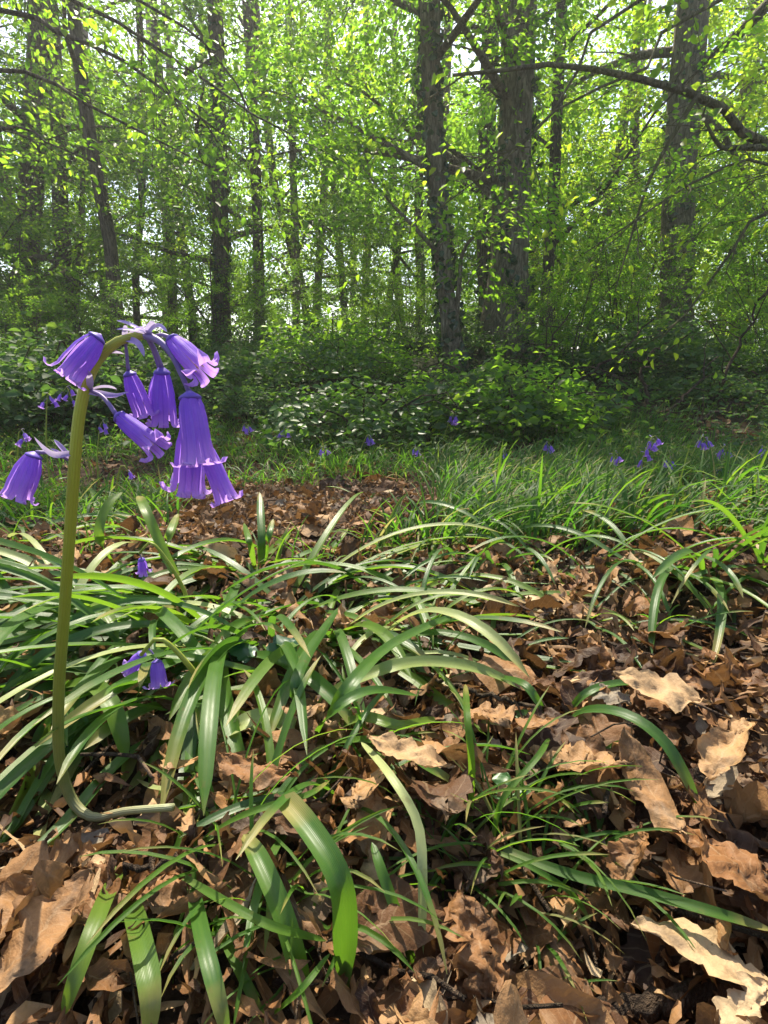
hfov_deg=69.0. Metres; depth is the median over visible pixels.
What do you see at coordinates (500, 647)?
bluebell plant
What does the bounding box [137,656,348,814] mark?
bluebell plant
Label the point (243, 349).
bramble bush
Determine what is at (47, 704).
fallen leaf
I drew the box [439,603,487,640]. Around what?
fallen leaf
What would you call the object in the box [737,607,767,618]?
fallen leaf
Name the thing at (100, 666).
bluebell plant
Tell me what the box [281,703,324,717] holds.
fallen leaf
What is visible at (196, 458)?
bluebell
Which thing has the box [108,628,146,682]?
fallen leaf
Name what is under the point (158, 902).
fallen leaf
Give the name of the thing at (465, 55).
sky
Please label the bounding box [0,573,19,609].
bluebell plant
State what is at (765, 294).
dead branch
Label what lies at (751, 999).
fallen leaf
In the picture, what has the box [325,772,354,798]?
fallen leaf
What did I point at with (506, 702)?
fallen leaf
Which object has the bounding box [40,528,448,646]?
bluebell plant
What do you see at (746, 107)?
woodland tree
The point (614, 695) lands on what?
fallen leaf
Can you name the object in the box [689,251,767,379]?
hazel shrub
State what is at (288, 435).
bluebell
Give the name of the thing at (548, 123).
slender tree
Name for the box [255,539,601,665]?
bluebell plant
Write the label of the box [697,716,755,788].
fallen leaf
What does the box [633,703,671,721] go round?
fallen leaf
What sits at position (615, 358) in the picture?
dead branch
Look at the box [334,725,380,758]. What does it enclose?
fallen leaf
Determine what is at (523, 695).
fallen leaf
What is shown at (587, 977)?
fallen leaf
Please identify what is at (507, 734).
fallen leaf
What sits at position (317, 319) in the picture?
shrub
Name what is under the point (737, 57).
slender tree
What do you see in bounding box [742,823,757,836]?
fallen leaf
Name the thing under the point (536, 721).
fallen leaf
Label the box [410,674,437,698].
fallen leaf
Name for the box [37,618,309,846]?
bluebell plant
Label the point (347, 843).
fallen leaf
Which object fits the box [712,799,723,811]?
fallen leaf
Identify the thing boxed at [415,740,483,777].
fallen leaf
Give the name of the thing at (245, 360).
bramble bush
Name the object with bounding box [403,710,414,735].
fallen leaf
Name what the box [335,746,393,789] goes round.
fallen leaf
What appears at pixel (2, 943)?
fallen leaf
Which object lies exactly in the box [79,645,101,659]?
fallen leaf
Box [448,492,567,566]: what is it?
bluebell plant
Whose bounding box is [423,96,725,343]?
hazel shrub
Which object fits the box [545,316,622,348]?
nettle patch
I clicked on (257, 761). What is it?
fallen leaf
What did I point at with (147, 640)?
fallen leaf
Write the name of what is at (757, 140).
overhanging tree
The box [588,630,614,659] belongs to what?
fallen leaf
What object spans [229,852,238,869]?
fallen leaf
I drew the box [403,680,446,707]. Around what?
fallen leaf
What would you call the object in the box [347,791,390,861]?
fallen leaf
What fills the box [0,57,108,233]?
woodland tree
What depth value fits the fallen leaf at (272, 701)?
0.34 m
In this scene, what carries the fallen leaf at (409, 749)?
on the fallen leaf at (443, 797)
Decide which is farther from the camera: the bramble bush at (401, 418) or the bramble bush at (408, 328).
the bramble bush at (408, 328)
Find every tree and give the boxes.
[0,0,193,337]
[0,0,232,347]
[0,0,240,342]
[0,0,250,355]
[0,0,251,355]
[0,0,287,348]
[0,0,381,297]
[0,1,131,340]
[0,47,131,347]
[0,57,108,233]
[0,122,122,335]
[2,2,290,351]
[21,0,444,345]
[22,0,412,357]
[41,0,274,335]
[49,0,299,348]
[68,0,308,349]
[120,0,411,350]
[149,0,409,333]
[158,0,684,370]
[170,0,597,359]
[204,3,465,329]
[231,0,415,340]
[236,3,429,342]
[240,0,478,320]
[273,0,496,338]
[281,0,549,330]
[287,0,501,340]
[319,0,585,341]
[323,0,767,413]
[327,0,745,307]
[381,0,767,349]
[393,101,654,347]
[403,33,580,331]
[441,0,767,360]
[451,4,661,326]
[455,24,706,323]
[531,0,767,334]
[533,0,767,322]
[537,0,767,348]
[540,20,767,347]
[580,20,767,340]
[589,41,766,349]
[610,0,766,352]
[631,33,767,334]
[691,0,767,325]
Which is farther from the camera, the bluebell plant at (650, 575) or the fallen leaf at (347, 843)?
the bluebell plant at (650, 575)
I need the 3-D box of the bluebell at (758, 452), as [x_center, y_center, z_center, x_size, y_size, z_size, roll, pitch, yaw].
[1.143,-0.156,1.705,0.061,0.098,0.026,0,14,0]
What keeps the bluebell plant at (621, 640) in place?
on the ground at (376, 972)
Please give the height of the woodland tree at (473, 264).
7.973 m
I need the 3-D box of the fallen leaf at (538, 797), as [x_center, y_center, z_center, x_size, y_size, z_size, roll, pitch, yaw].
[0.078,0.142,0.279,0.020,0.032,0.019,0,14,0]
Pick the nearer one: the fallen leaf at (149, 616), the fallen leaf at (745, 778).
the fallen leaf at (745, 778)
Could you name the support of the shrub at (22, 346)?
on the ground at (376, 972)
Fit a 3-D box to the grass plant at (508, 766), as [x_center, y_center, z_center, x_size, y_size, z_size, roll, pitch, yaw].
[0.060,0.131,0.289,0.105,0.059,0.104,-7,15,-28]
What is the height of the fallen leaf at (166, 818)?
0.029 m
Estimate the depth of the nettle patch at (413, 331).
6.22 m
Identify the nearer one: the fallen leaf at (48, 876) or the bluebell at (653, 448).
the fallen leaf at (48, 876)
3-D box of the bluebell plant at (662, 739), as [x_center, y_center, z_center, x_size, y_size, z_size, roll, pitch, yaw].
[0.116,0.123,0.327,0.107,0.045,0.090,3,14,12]
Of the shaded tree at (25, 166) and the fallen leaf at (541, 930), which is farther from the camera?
the shaded tree at (25, 166)
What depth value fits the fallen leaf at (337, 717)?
0.33 m
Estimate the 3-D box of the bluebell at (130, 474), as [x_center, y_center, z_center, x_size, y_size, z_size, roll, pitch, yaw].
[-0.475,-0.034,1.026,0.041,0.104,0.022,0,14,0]
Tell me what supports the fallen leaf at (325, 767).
on the ground at (376, 972)
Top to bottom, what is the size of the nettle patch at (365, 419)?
0.361 m
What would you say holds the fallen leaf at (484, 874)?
on the ground at (376, 972)
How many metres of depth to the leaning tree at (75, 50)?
4.48 m
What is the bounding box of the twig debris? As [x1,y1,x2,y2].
[0,472,767,1023]
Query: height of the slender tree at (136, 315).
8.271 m
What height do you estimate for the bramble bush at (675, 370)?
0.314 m
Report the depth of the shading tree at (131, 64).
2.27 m
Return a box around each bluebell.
[0,320,242,821]
[15,429,31,460]
[38,393,58,488]
[55,386,92,477]
[96,419,107,485]
[115,466,135,510]
[121,638,220,724]
[135,541,191,616]
[238,423,253,448]
[277,427,296,457]
[314,446,330,463]
[359,434,374,455]
[405,446,421,466]
[443,414,458,444]
[538,441,554,459]
[604,450,623,471]
[636,435,663,482]
[658,457,675,478]
[686,435,713,469]
[716,444,731,463]
[747,445,767,467]
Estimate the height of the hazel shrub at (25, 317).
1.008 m
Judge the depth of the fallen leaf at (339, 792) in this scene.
0.26 m
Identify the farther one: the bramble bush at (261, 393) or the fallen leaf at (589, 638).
the bramble bush at (261, 393)
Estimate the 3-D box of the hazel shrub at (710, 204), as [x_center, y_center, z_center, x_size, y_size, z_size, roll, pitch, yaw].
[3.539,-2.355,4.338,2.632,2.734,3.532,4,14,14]
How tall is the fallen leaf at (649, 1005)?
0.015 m
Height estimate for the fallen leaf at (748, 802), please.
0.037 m
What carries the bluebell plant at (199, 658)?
on the ground at (376, 972)
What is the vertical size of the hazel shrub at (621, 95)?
3.200 m
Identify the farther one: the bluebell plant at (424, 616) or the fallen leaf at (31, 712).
the bluebell plant at (424, 616)
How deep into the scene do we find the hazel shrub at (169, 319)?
4.24 m
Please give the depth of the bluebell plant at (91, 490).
1.08 m
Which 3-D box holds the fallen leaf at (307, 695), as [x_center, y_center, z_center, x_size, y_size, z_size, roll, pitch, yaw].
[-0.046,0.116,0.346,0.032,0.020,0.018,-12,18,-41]
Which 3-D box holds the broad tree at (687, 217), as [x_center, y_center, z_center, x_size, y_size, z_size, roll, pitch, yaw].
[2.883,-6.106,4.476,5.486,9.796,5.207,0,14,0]
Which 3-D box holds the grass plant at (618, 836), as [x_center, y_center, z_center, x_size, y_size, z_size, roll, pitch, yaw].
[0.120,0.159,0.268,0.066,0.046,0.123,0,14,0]
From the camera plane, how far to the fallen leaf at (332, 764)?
0.30 m
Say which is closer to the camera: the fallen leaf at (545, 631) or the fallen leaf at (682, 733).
the fallen leaf at (682, 733)
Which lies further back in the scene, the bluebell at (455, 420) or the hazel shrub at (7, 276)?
the hazel shrub at (7, 276)
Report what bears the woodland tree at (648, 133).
on the ground at (376, 972)
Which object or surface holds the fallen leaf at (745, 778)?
on the ground at (376, 972)
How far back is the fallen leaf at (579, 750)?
0.29 m
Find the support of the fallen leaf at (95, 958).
on the ground at (376, 972)
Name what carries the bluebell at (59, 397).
on the ground at (376, 972)
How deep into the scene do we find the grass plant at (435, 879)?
0.24 m
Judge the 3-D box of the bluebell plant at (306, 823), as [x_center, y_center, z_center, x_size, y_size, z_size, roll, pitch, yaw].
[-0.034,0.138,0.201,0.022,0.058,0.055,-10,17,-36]
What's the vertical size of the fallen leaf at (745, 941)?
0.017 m
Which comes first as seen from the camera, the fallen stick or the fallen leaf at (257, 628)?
the fallen stick
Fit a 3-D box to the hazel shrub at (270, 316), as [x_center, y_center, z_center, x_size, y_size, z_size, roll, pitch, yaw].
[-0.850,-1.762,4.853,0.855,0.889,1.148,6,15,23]
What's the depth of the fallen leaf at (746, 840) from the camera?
0.25 m
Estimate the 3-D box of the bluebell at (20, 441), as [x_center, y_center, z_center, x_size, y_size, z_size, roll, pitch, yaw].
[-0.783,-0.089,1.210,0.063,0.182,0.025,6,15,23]
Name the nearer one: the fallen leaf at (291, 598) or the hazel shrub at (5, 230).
the fallen leaf at (291, 598)
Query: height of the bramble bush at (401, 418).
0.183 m
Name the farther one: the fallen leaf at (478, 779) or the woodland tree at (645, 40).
the woodland tree at (645, 40)
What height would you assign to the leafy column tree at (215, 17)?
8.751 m
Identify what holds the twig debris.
on the ground at (376, 972)
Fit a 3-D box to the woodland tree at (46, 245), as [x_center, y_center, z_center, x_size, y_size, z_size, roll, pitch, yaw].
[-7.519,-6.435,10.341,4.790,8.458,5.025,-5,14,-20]
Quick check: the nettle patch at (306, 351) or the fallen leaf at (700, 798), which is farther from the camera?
the nettle patch at (306, 351)
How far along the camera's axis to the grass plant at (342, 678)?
0.31 m
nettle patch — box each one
[0,338,50,370]
[252,368,511,448]
[253,321,430,391]
[270,307,397,348]
[372,322,434,335]
[428,326,526,357]
[533,322,586,350]
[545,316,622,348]
[607,322,737,364]
[683,342,767,392]
[684,337,767,380]
[703,327,767,362]
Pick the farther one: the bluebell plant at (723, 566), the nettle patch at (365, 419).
the nettle patch at (365, 419)
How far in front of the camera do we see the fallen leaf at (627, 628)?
0.48 m
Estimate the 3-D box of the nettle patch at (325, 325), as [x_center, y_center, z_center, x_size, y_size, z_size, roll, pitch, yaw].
[-0.333,-1.504,4.656,0.898,0.410,0.968,6,15,25]
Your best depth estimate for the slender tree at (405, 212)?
8.34 m
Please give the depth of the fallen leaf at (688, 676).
0.36 m
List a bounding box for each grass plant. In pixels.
[60,679,364,981]
[80,751,440,1023]
[121,814,326,997]
[181,781,329,1022]
[199,808,464,1023]
[254,648,459,757]
[313,742,575,850]
[362,736,609,960]
[375,602,530,703]
[387,703,657,932]
[425,830,615,1020]
[431,737,620,950]
[440,687,632,841]
[463,684,767,930]
[507,740,629,836]
[555,769,723,981]
[576,584,750,645]
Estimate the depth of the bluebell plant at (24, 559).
0.60 m
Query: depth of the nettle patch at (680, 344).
4.37 m
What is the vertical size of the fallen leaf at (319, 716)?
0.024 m
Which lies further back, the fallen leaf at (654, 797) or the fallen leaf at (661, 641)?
the fallen leaf at (661, 641)
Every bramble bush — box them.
[0,309,249,429]
[0,336,205,429]
[0,360,202,418]
[32,344,294,394]
[92,404,129,411]
[96,360,256,400]
[109,337,203,356]
[132,350,309,385]
[178,375,311,424]
[191,315,291,352]
[200,335,305,359]
[209,386,286,415]
[220,340,306,374]
[334,397,466,431]
[371,321,433,344]
[383,330,440,347]
[427,300,540,346]
[501,345,644,375]
[534,301,745,378]
[548,334,676,360]
[602,370,767,406]
[625,341,756,385]
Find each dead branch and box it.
[517,288,570,376]
[555,297,669,398]
[619,343,670,413]
[647,337,724,424]
[679,389,767,431]
[700,287,767,409]
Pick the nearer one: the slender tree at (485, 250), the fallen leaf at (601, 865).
the fallen leaf at (601, 865)
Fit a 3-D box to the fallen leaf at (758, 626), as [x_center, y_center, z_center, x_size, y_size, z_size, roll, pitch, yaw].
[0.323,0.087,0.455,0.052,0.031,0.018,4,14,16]
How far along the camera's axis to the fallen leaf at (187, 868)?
0.22 m
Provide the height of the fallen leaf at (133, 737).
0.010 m
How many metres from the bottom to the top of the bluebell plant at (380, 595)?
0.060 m
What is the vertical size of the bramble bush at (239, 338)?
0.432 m
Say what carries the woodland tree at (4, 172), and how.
on the ground at (376, 972)
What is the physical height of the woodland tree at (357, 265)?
9.809 m
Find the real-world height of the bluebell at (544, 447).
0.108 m
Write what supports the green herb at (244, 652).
on the fallen leaf at (283, 670)
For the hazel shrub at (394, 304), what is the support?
on the ground at (376, 972)
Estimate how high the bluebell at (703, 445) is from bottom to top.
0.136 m
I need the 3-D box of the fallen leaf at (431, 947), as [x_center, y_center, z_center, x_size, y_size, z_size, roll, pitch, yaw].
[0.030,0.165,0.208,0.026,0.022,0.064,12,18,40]
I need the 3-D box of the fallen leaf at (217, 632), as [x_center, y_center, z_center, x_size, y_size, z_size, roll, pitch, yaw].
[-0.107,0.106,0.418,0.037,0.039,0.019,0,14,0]
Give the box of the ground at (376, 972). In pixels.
[0,344,767,1023]
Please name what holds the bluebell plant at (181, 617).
on the ground at (376, 972)
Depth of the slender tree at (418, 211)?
7.53 m
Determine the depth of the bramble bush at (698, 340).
3.55 m
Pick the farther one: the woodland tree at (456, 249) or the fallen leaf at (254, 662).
the woodland tree at (456, 249)
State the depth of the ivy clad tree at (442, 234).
3.56 m
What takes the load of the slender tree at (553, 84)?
on the ground at (376, 972)
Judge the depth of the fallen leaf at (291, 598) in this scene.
0.51 m
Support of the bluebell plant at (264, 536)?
on the ground at (376, 972)
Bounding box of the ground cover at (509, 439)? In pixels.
[0,333,767,462]
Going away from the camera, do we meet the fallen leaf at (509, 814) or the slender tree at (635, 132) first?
the fallen leaf at (509, 814)
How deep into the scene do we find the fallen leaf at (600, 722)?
0.32 m
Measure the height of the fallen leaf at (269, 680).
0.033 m
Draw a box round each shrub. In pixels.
[0,119,138,347]
[0,146,103,332]
[0,148,195,346]
[0,239,142,359]
[0,334,57,362]
[55,155,372,357]
[61,246,225,368]
[228,251,345,339]
[251,299,440,370]
[264,324,415,385]
[301,267,438,348]
[311,169,491,336]
[339,228,477,341]
[368,341,633,444]
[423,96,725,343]
[457,65,751,342]
[471,67,767,350]
[493,214,652,375]
[522,166,753,363]
[616,7,767,318]
[635,72,767,336]
[653,161,767,325]
[665,190,767,362]
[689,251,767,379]
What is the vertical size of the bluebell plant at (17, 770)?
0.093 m
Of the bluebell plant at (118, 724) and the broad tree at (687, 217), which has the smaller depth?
the bluebell plant at (118, 724)
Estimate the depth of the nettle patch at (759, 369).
3.42 m
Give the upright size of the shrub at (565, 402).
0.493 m
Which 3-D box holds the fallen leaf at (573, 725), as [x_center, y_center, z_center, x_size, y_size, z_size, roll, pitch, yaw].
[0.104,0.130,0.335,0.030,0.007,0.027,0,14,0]
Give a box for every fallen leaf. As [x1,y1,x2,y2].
[0,601,24,612]
[0,648,42,680]
[0,678,29,691]
[0,700,43,739]
[0,705,23,752]
[0,811,47,839]
[0,829,55,877]
[0,849,82,942]
[0,867,96,992]
[0,925,84,1019]
[0,938,4,949]
[1,952,55,1019]
[3,991,42,1003]
[4,909,14,942]
[16,723,40,748]
[39,695,51,722]
[40,555,88,570]
[49,833,94,868]
[62,860,120,924]
[62,939,100,966]
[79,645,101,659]
[100,711,144,744]
[104,631,160,661]
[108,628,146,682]
[121,700,153,720]
[121,859,208,914]
[122,683,148,694]
[122,844,208,875]
[133,793,219,828]
[135,710,175,760]
[142,609,158,637]
[152,685,178,714]
[159,751,197,773]
[166,668,175,680]
[180,852,212,903]
[208,827,280,896]
[209,791,245,808]
[210,736,231,791]
[213,745,282,793]
[214,628,223,639]
[216,751,298,789]
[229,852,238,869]
[231,668,288,706]
[233,664,286,683]
[236,652,262,707]
[246,616,291,634]
[247,763,320,798]
[258,793,301,838]
[262,841,354,936]
[264,677,317,718]
[265,632,315,666]
[268,565,298,598]
[272,729,321,778]
[274,832,299,842]
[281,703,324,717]
[281,732,338,772]
[284,588,313,628]
[289,692,320,717]
[308,565,331,598]
[311,716,336,768]
[314,696,324,723]
[315,874,448,954]
[317,707,407,755]
[320,697,365,717]
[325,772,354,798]
[327,784,375,807]
[333,603,379,629]
[333,829,354,847]
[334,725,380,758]
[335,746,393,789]
[340,768,384,809]
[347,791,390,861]
[354,869,391,894]
[363,746,407,779]
[365,602,403,628]
[367,731,455,768]
[370,605,415,614]
[382,844,388,865]
[391,756,474,823]
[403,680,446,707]
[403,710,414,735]
[403,737,426,805]
[403,767,462,836]
[408,708,442,737]
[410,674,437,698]
[410,737,440,765]
[410,903,512,1023]
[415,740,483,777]
[418,556,436,587]
[423,804,437,827]
[424,694,504,731]
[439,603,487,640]
[444,667,482,682]
[444,888,509,1013]
[448,968,464,984]
[449,835,501,891]
[458,772,481,784]
[459,701,514,727]
[460,600,523,631]
[468,824,533,879]
[474,653,539,693]
[474,788,514,815]
[480,579,506,609]
[483,576,507,591]
[485,767,549,784]
[490,809,512,818]
[503,700,527,717]
[504,722,563,772]
[509,597,563,615]
[510,883,552,971]
[514,637,540,652]
[515,712,558,729]
[517,705,585,776]
[518,690,530,702]
[521,779,563,811]
[521,800,594,819]
[525,908,583,978]
[529,740,635,771]
[530,698,563,709]
[531,934,584,969]
[532,672,555,690]
[532,677,586,716]
[535,586,585,600]
[535,620,556,649]
[546,644,600,682]
[547,668,615,694]
[548,652,577,674]
[553,585,598,618]
[564,713,575,731]
[576,634,597,650]
[576,712,633,791]
[576,723,619,805]
[578,686,619,724]
[578,947,589,979]
[580,768,628,818]
[581,639,618,687]
[582,833,672,862]
[585,851,620,901]
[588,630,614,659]
[589,680,631,705]
[595,973,740,1023]
[601,623,637,636]
[603,806,640,838]
[604,639,637,689]
[605,822,649,879]
[608,631,630,642]
[611,883,693,1016]
[612,667,712,713]
[618,726,688,839]
[622,581,659,616]
[623,828,665,838]
[627,662,664,712]
[631,915,767,985]
[632,611,687,652]
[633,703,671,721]
[633,872,668,887]
[637,648,701,680]
[638,630,680,644]
[638,653,676,673]
[641,566,667,613]
[641,744,671,783]
[641,905,682,960]
[642,695,705,720]
[658,974,695,1023]
[659,731,687,750]
[660,772,673,785]
[662,842,703,896]
[665,850,762,941]
[666,826,767,900]
[671,781,699,812]
[676,961,692,980]
[678,778,742,841]
[679,595,752,619]
[679,746,691,768]
[681,663,707,698]
[681,749,758,784]
[681,804,766,838]
[682,843,721,891]
[685,917,767,960]
[691,652,741,692]
[691,823,737,955]
[692,767,705,782]
[694,815,767,917]
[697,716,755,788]
[700,627,739,636]
[704,781,767,795]
[706,979,715,1006]
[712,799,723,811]
[712,971,767,1023]
[723,779,767,823]
[734,662,766,686]
[736,580,767,605]
[736,685,762,718]
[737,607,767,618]
[740,655,767,663]
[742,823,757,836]
[746,668,767,700]
[753,609,767,634]
[758,820,767,827]
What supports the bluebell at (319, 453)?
on the ground at (376, 972)
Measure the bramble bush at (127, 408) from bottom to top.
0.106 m
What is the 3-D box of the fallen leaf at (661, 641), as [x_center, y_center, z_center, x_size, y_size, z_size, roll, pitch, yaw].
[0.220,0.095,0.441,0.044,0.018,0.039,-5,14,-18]
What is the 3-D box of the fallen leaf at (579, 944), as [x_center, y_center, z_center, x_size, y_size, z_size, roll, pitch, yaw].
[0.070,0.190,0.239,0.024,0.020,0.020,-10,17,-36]
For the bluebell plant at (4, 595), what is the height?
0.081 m
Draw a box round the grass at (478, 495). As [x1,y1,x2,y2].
[0,395,767,567]
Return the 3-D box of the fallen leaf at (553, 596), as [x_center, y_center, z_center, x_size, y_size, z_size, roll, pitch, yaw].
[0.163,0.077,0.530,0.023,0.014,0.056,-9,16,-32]
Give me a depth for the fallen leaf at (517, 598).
0.52 m
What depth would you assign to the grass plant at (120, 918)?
0.21 m
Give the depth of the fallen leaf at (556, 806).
0.28 m
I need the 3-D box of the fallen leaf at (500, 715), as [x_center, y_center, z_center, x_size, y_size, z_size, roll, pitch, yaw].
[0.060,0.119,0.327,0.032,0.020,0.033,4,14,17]
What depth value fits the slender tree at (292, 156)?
7.60 m
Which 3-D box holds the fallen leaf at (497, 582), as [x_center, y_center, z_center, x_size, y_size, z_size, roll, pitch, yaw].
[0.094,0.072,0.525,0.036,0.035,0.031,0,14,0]
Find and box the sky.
[0,0,767,348]
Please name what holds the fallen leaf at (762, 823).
on the ground at (376, 972)
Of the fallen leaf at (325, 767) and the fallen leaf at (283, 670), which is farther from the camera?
the fallen leaf at (283, 670)
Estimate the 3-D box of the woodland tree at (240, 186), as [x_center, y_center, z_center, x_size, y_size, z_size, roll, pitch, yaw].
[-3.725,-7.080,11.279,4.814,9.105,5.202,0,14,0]
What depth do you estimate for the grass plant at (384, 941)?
0.19 m
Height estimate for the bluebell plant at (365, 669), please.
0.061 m
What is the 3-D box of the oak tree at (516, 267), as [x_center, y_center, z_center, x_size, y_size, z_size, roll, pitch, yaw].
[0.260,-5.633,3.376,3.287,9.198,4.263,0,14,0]
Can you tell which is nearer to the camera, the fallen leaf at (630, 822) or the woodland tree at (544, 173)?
the fallen leaf at (630, 822)
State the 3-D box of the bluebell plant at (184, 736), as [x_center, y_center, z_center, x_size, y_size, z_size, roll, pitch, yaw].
[-0.140,0.090,0.377,0.256,0.086,0.294,-3,14,-10]
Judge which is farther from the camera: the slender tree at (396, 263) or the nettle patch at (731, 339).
the slender tree at (396, 263)
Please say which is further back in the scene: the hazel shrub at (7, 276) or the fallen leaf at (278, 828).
the hazel shrub at (7, 276)
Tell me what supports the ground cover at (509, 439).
on the ground at (376, 972)
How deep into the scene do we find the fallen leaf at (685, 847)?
0.27 m
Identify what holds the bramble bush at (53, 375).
on the ground at (376, 972)
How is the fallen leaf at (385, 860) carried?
on the ground at (376, 972)
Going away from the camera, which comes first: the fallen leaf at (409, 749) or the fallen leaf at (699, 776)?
the fallen leaf at (409, 749)
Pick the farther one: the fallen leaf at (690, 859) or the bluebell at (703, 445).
the bluebell at (703, 445)
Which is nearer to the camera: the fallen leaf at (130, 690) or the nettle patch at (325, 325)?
the fallen leaf at (130, 690)
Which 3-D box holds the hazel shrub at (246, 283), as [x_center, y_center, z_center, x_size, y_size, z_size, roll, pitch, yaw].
[-1.484,-2.285,5.168,2.547,1.780,2.246,3,14,12]
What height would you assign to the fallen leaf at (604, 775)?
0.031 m
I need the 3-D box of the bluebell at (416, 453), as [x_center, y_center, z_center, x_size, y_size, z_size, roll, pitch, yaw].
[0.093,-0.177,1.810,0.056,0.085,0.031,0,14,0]
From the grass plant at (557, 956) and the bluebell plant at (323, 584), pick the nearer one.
the grass plant at (557, 956)
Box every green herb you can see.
[229,635,298,664]
[492,767,530,822]
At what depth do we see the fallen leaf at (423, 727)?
0.37 m
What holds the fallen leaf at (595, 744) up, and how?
on the ground at (376, 972)
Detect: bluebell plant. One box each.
[0,510,126,537]
[0,512,140,531]
[0,533,151,587]
[0,537,309,654]
[0,538,267,788]
[0,542,218,761]
[0,555,329,842]
[0,557,280,700]
[0,560,367,670]
[0,563,145,627]
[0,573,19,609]
[0,605,234,836]
[0,620,373,815]
[1,568,346,686]
[17,518,142,546]
[30,595,340,815]
[32,676,129,760]
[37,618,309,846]
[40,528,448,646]
[61,865,229,1023]
[81,488,182,512]
[94,492,185,586]
[126,634,478,737]
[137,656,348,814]
[165,492,478,684]
[177,693,527,973]
[216,608,519,781]
[225,580,571,730]
[241,792,357,986]
[243,492,273,568]
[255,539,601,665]
[256,558,546,648]
[269,550,540,629]
[276,540,523,625]
[302,522,496,606]
[325,570,561,735]
[326,486,404,504]
[361,742,427,962]
[402,547,591,599]
[416,500,634,586]
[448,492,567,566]
[465,508,758,616]
[488,618,591,671]
[503,675,697,802]
[514,510,767,626]
[576,577,746,667]
[578,502,767,662]
[639,551,761,644]
[668,499,767,614]
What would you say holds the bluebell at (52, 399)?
on the ground at (376, 972)
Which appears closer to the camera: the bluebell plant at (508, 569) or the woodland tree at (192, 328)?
the bluebell plant at (508, 569)
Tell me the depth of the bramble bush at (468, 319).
4.44 m
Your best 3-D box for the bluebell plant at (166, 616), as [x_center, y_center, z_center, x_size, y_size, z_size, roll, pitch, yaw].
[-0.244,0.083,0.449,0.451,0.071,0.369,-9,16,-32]
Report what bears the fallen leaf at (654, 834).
on the ground at (376, 972)
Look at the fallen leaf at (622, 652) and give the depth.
0.41 m
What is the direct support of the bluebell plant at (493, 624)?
on the ground at (376, 972)
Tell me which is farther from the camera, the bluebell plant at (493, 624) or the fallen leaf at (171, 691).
the bluebell plant at (493, 624)
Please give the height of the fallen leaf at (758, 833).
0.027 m
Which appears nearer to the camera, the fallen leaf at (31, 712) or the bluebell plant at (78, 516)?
the fallen leaf at (31, 712)
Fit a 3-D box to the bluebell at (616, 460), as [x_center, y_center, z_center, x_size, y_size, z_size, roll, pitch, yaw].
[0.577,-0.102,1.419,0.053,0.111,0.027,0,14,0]
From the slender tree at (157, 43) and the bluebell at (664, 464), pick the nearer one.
the bluebell at (664, 464)
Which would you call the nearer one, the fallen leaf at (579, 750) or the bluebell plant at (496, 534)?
the fallen leaf at (579, 750)
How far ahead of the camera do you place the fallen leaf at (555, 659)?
0.41 m
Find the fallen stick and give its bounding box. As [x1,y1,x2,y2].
[428,672,555,709]

